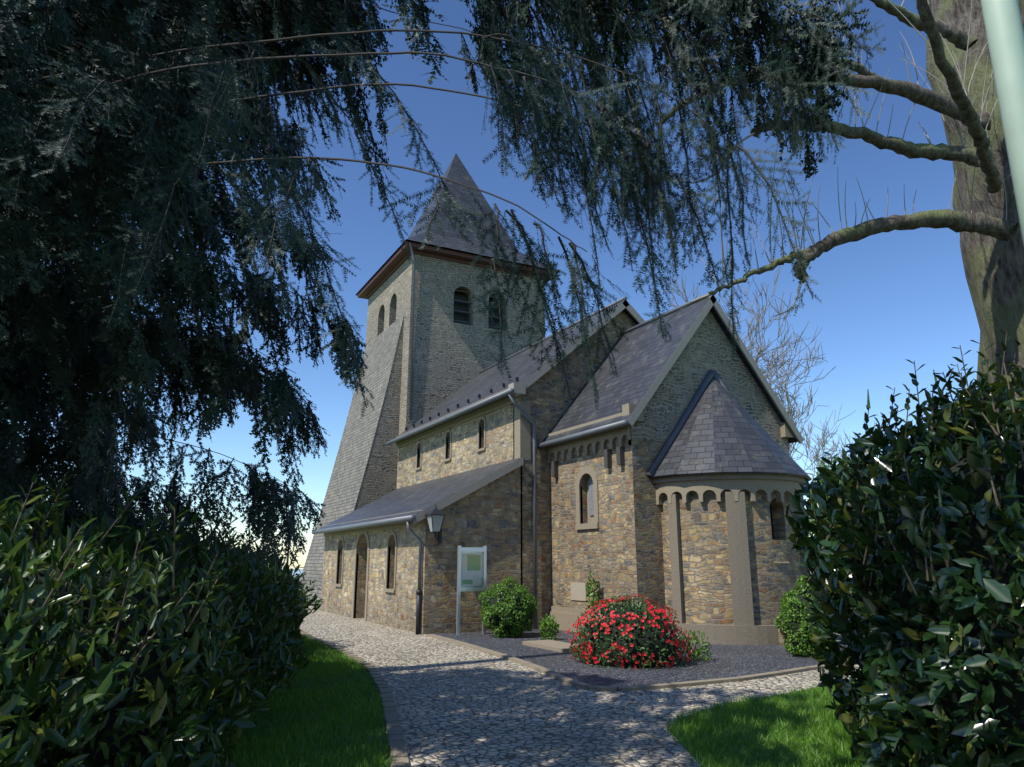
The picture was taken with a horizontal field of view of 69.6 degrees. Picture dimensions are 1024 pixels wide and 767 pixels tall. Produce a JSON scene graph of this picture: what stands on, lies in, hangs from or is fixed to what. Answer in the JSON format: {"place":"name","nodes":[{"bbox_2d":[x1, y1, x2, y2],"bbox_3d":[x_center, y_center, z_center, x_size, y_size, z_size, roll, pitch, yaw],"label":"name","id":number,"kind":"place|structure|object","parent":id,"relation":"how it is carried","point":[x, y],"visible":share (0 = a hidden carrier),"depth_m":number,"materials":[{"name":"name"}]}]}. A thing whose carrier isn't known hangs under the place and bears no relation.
{"place":"outdoors","nodes":[
{"label":"outdoors","id":0,"kind":"place"},
{"bbox_2d":[366,254,544,488],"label":"tower walls","id":1,"kind":"structure","parent":0,"point":[450,357],"depth_m":30.25,"materials":[{"name":"grey stone"}]},
{"bbox_2d":[357,241,549,298],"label":"roof eaves","id":2,"kind":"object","parent":1,"relation":"attached to","point":[394,263],"depth_m":31.15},
{"bbox_2d":[356,154,558,295],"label":"tower roof","id":3,"kind":"structure","parent":1,"relation":"on","point":[456,170],"depth_m":33.35,"materials":[{"name":"grey stone"}]},
{"bbox_2d":[463,212,474,221],"bbox_3d":[-1.906,-7.360,33.188,0.560,0.715,0.220,7,-15,-27],"label":"spire hatch","id":4,"kind":"object","parent":3,"relation":"attached to","point":[471,216],"visible":0.29,"depth_m":33.24,"materials":[{"name":"black"}]},
{"bbox_2d":[453,290,501,328],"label":"belfry windows","id":5,"kind":"structure","parent":1,"relation":"attached to","point":[462,306],"depth_m":31.24,"materials":[{"name":"grey"}]},
{"bbox_2d":[453,289,503,328],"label":"louver slats","id":6,"kind":"object","parent":1,"relation":"attached to","point":[469,312],"visible":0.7,"depth_m":30.95,"materials":[{"name":"grey wood"}]},
{"bbox_2d":[2,0,979,568],"label":"sky","id":7,"kind":"structure","parent":0,"point":[890,298],"materials":[{"name":"blue"}]},
{"bbox_2d":[158,569,937,766],"bbox_3d":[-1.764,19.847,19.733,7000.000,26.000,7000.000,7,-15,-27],"label":"terrain","id":8,"kind":"structure","parent":0,"point":[683,744],"depth_m":7.11,"materials":[{"name":"green plant"}]},
{"bbox_2d":[0,498,271,766],"bbox_3d":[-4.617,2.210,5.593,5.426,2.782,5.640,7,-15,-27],"label":"hedge","id":9,"kind":"object","parent":8,"relation":"on","point":[182,736],"depth_m":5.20,"materials":[{"name":"green plant"}]},
{"bbox_2d":[0,495,126,666],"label":"hedge shoots","id":10,"kind":"object","parent":9,"relation":"attached to","point":[50,585],"depth_m":4.16,"materials":[{"name":"green plant"}]},
{"bbox_2d":[0,470,247,705],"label":"hedge shoots","id":11,"kind":"object","parent":9,"relation":"attached to","point":[167,561],"depth_m":5.39,"materials":[{"name":"green plant"}]},
{"bbox_2d":[108,526,309,724],"bbox_3d":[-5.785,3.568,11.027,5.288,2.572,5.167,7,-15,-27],"label":"hedge","id":12,"kind":"object","parent":8,"relation":"on","point":[282,579],"depth_m":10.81,"materials":[{"name":"green plant"}]},
{"bbox_2d":[27,498,303,616],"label":"hedge shoots","id":13,"kind":"object","parent":12,"relation":"attached to","point":[293,590],"depth_m":8.44,"materials":[{"name":"green plant"}]},
{"bbox_2d":[159,528,319,612],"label":"hedge shoots","id":14,"kind":"object","parent":12,"relation":"attached to","point":[297,567],"depth_m":11.35,"materials":[{"name":"green plant"}]},
{"bbox_2d":[199,532,316,598],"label":"hedge shoots","id":15,"kind":"object","parent":12,"relation":"attached to","point":[289,569],"depth_m":14.05,"materials":[{"name":"green plant"}]},
{"bbox_2d":[266,565,323,640],"bbox_3d":[-6.459,4.312,13.904,5.654,2.588,5.930,7,-15,-27],"label":"hedge","id":16,"kind":"object","parent":8,"relation":"on","point":[315,605],"visible":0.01,"depth_m":14.55,"materials":[{"name":"green plant"}]},
{"bbox_2d":[301,630,408,766],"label":"path edging setts","id":17,"kind":"structure","parent":8,"relation":"on","point":[395,733],"depth_m":8.13,"materials":[{"name":"stone"}]},
{"bbox_2d":[0,0,886,567],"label":"conifer wood","id":18,"kind":"object","parent":8,"relation":"on","point":[386,52],"visible":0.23,"depth_m":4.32,"materials":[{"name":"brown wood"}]},
{"bbox_2d":[652,259,835,409],"bbox_3d":[11.364,2.867,42.388,13.875,17.784,17.187,7,-15,-27],"label":"bare tree","id":19,"kind":"object","parent":8,"relation":"on","point":[766,360],"visible":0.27,"depth_m":38.52,"materials":[{"name":"grey wood"}]},
{"bbox_2d":[659,0,1023,412],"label":"tree trunk","id":20,"kind":"object","parent":8,"relation":"on","point":[992,247],"visible":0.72,"depth_m":6.11,"materials":[{"name":"brown plant"}]},
{"bbox_2d":[654,0,1009,335],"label":"tree twigs","id":21,"kind":"object","parent":20,"relation":"attached to","point":[804,220],"visible":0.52,"depth_m":5.85,"materials":[{"name":"beige"}]},
{"bbox_2d":[761,351,921,481],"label":"bare tree","id":22,"kind":"object","parent":8,"relation":"on","point":[791,448],"visible":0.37,"depth_m":51.31,"materials":[{"name":"grey wood"}]},
{"bbox_2d":[804,454,880,558],"bbox_3d":[14.731,5.987,30.948,5.137,6.216,5.081,7,-15,-27],"label":"green tree","id":23,"kind":"object","parent":8,"relation":"on","point":[821,481],"visible":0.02,"depth_m":31.34,"materials":[{"name":"green plant"}]},
{"bbox_2d":[784,367,1023,766],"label":"hedge","id":24,"kind":"object","parent":8,"relation":"on","point":[888,715],"depth_m":5.19,"materials":[{"name":"green plant"}]},
{"bbox_2d":[810,369,942,527],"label":"hedge shoots","id":25,"kind":"object","parent":24,"relation":"attached to","point":[881,519],"visible":0.3,"depth_m":5.37,"materials":[{"name":"green plant"}]},
{"bbox_2d":[806,329,1023,594],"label":"hedge shoots","id":26,"kind":"object","parent":24,"relation":"attached to","point":[976,404],"depth_m":5.67,"materials":[{"name":"green plant"}]},
{"bbox_2d":[980,0,1023,244],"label":"painted pole","id":27,"kind":"object","parent":8,"relation":"on","point":[1004,28],"visible":1,"depth_m":4.07,"materials":[{"name":"paint"}]},
{"bbox_2d":[513,310,635,628],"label":"transept wall","id":28,"kind":"structure","parent":0,"point":[544,397],"depth_m":19.65,"materials":[{"name":"stone"}]},
{"bbox_2d":[300,606,860,766],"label":"cobble path","id":29,"kind":"structure","parent":0,"point":[457,705],"depth_m":8.62,"materials":[{"name":"grey stone"}]},
{"bbox_2d":[354,317,403,510],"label":"buttress side wall","id":30,"kind":"structure","parent":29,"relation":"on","point":[379,480],"depth_m":28.52,"materials":[{"name":"stone"}]},
{"bbox_2d":[300,314,403,607],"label":"sloped buttress","id":31,"kind":"structure","parent":30,"relation":"attached to","point":[346,478],"depth_m":30.50,"materials":[{"name":"stone"}]},
{"bbox_2d":[415,590,421,633],"bbox_3d":[-2.198,5.373,17.317,0.133,1.000,0.140,7,-15,-27],"label":"downspout base pipe","id":32,"kind":"object","parent":29,"relation":"on","point":[418,611],"visible":1,"depth_m":17.28,"materials":[{"name":"grey metal"}]},
{"bbox_2d":[321,466,522,634],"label":"aisle walls","id":33,"kind":"structure","parent":29,"relation":"on","point":[489,515],"depth_m":18.56,"materials":[{"name":"brown stone"}]},
{"bbox_2d":[425,504,445,542],"bbox_3d":[-1.813,3.340,17.550,0.505,0.900,0.565,7,-15,-27],"label":"wall lantern","id":34,"kind":"object","parent":33,"relation":"attached to","point":[435,516],"visible":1,"depth_m":17.38,"materials":[{"name":"grey metal"}]},
{"bbox_2d":[397,404,513,488],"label":"nave walls","id":35,"kind":"structure","parent":29,"relation":"on","point":[466,456],"depth_m":22.79,"materials":[{"name":"beige stone"}]},
{"bbox_2d":[312,242,628,628],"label":"gutters and downspouts","id":36,"kind":"object","parent":35,"relation":"attached to","point":[407,519],"visible":1,"depth_m":19.32,"materials":[{"name":"metal"}]},
{"bbox_2d":[317,295,797,529],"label":"slate roofs","id":37,"kind":"object","parent":35,"relation":"on","point":[642,357],"visible":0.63,"depth_m":19.84,"materials":[{"name":"grey stone"}]},
{"bbox_2d":[405,377,518,430],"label":"snow guards","id":38,"kind":"object","parent":37,"relation":"on","point":[479,396],"visible":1,"depth_m":22.88,"materials":[{"name":"grey metal"}]},
{"bbox_2d":[479,293,728,476],"bbox_3d":[1.861,0.909,23.868,4.313,5.803,13.560,7,-15,-27],"label":"lead flashing","id":39,"kind":"object","parent":37,"relation":"on","point":[711,374],"visible":0.58,"depth_m":17.84,"materials":[{"name":"grey metal"}]},
{"bbox_2d":[413,295,803,523],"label":"verge boards","id":40,"kind":"object","parent":37,"relation":"on","point":[520,388],"visible":0.84,"depth_m":18.58,"materials":[{"name":"wood"}]},
{"bbox_2d":[323,388,795,620],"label":"stone trim","id":41,"kind":"structure","parent":29,"relation":"on","point":[522,437],"depth_m":19.83,"materials":[{"name":"stone"}]},
{"bbox_2d":[435,628,865,686],"bbox_3d":[4.486,5.553,15.972,11.920,0.001,8.650,7,-15,-27],"label":"gravel bed","id":42,"kind":"object","parent":29,"relation":"on","point":[726,661],"visible":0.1,"depth_m":12.35,"materials":[{"name":"grey gravel"}]},
{"bbox_2d":[456,546,486,635],"bbox_3d":[-0.946,4.836,17.268,0.730,2.020,0.090,7,-15,-27],"label":"notice board","id":43,"kind":"object","parent":42,"relation":"on","point":[471,567],"visible":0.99,"depth_m":17.31,"materials":[{"name":"silver metal"}]},
{"bbox_2d":[478,575,537,637],"bbox_3d":[-0.070,5.130,16.832,1.465,1.448,1.358,7,-15,-27],"label":"box bush","id":44,"kind":"object","parent":42,"relation":"on","point":[485,613],"depth_m":16.43,"materials":[{"name":"green plant"}]},
{"bbox_2d":[538,613,559,639],"bbox_3d":[0.800,5.323,15.957,0.465,0.675,0.454,3,-14,-11],"label":"bush","id":45,"kind":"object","parent":42,"relation":"on","point":[549,624],"depth_m":15.94,"materials":[{"name":"green plant"}]},
{"bbox_2d":[522,640,578,652],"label":"stone slab","id":46,"kind":"structure","parent":42,"relation":"on","point":[557,646],"depth_m":14.42,"materials":[{"name":"beige stone"}]},
{"bbox_2d":[550,435,665,617],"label":"choir walls","id":47,"kind":"structure","parent":42,"relation":"on","point":[618,552],"depth_m":16.96,"materials":[{"name":"brown stone"}]},
{"bbox_2d":[570,582,586,600],"bbox_3d":[1.608,5.035,17.836,0.025,0.420,0.670,7,-15,-27],"label":"plaque","id":48,"kind":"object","parent":47,"relation":"attached to","point":[578,591],"depth_m":17.81,"materials":[{"name":"stone"}]},
{"bbox_2d":[551,446,624,477],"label":"choir corbels","id":49,"kind":"object","parent":47,"relation":"attached to","point":[620,454],"visible":1,"depth_m":17.21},
{"bbox_2d":[587,479,593,522],"bbox_3d":[2.058,2.829,18.074,0.100,1.300,0.660,7,-15,-27],"label":"window frame","id":50,"kind":"object","parent":47,"relation":"in","point":[590,519],"visible":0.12,"depth_m":18.24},
{"bbox_2d":[589,476,593,515],"bbox_3d":[2.000,2.676,18.079,0.030,1.100,0.360,7,-15,-27],"label":"window pane","id":51,"kind":"structure","parent":47,"relation":"in","point":[591,505],"depth_m":18.12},
{"bbox_2d":[585,571,598,609],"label":"plant wall","id":52,"kind":"structure","parent":47,"relation":"attached to","point":[590,591],"depth_m":16.93,"materials":[{"name":"green plant"}]},
{"bbox_2d":[548,427,803,504],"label":"arch friezes","id":53,"kind":"object","parent":47,"relation":"attached to","point":[767,487],"visible":0.84,"depth_m":16.10,"materials":[{"name":"stone"}]},
{"bbox_2d":[549,606,667,632],"bbox_3d":[4.091,5.851,18.339,5.180,0.550,3.690,7,-15,-27],"label":"wall base","id":54,"kind":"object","parent":42,"relation":"on","point":[566,618],"depth_m":18.02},
{"bbox_2d":[565,594,694,669],"bbox_3d":[1.981,4.410,12.512,2.055,1.621,2.196,7,-15,-27],"label":"azalea","id":55,"kind":"object","parent":42,"relation":"on","point":[661,645],"depth_m":11.96,"materials":[{"name":"red plant"}]},
{"bbox_2d":[427,634,857,691],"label":"gravel kerb","id":56,"kind":"structure","parent":42,"relation":"on","point":[561,677],"depth_m":10.60,"materials":[{"name":"stone"}]},
{"bbox_2d":[680,629,712,661],"bbox_3d":[3.121,4.548,12.617,0.600,0.654,0.564,-1,-14,4],"label":"bush","id":57,"kind":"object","parent":42,"relation":"on","point":[699,650],"depth_m":12.52,"materials":[{"name":"green plant"}]},
{"bbox_2d":[653,474,808,644],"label":"stone trim","id":58,"kind":"structure","parent":42,"relation":"on","point":[743,630],"depth_m":15.45,"materials":[{"name":"grey stone"}]},
{"bbox_2d":[774,575,839,657],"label":"box bush leaves","id":59,"kind":"object","parent":42,"relation":"on","point":[787,600],"depth_m":13.20,"materials":[{"name":"green plant"}]},
{"bbox_2d":[631,311,788,453],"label":"gable wall","id":60,"kind":"structure","parent":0,"point":[708,347],"depth_m":18.23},
{"bbox_2d":[648,377,811,480],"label":"apse roof","id":61,"kind":"structure","parent":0,"point":[722,431],"depth_m":16.45,"materials":[{"name":"grey stone"}]},
{"bbox_2d":[661,490,801,624],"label":"apse wall","id":62,"kind":"structure","parent":0,"point":[705,567],"depth_m":15.67,"materials":[{"name":"brown stone"}]},
{"bbox_2d":[770,505,773,539],"bbox_3d":[5.555,2.990,16.186,0.600,1.300,0.050,7,-15,-27],"label":"apse glass","id":63,"kind":"object","parent":62,"relation":"in","point":[771,523],"visible":0.07,"depth_m":16.23,"materials":[{"name":"black glass"}]},
{"bbox_2d":[778,624,787,645],"bbox_3d":[6.496,5.268,15.652,3.009,0.420,1.018,17,-22,-51],"label":"wall base","id":64,"kind":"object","parent":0,"point":[781,639],"depth_m":14.95,"materials":[{"name":"beige stone"}]}
]}

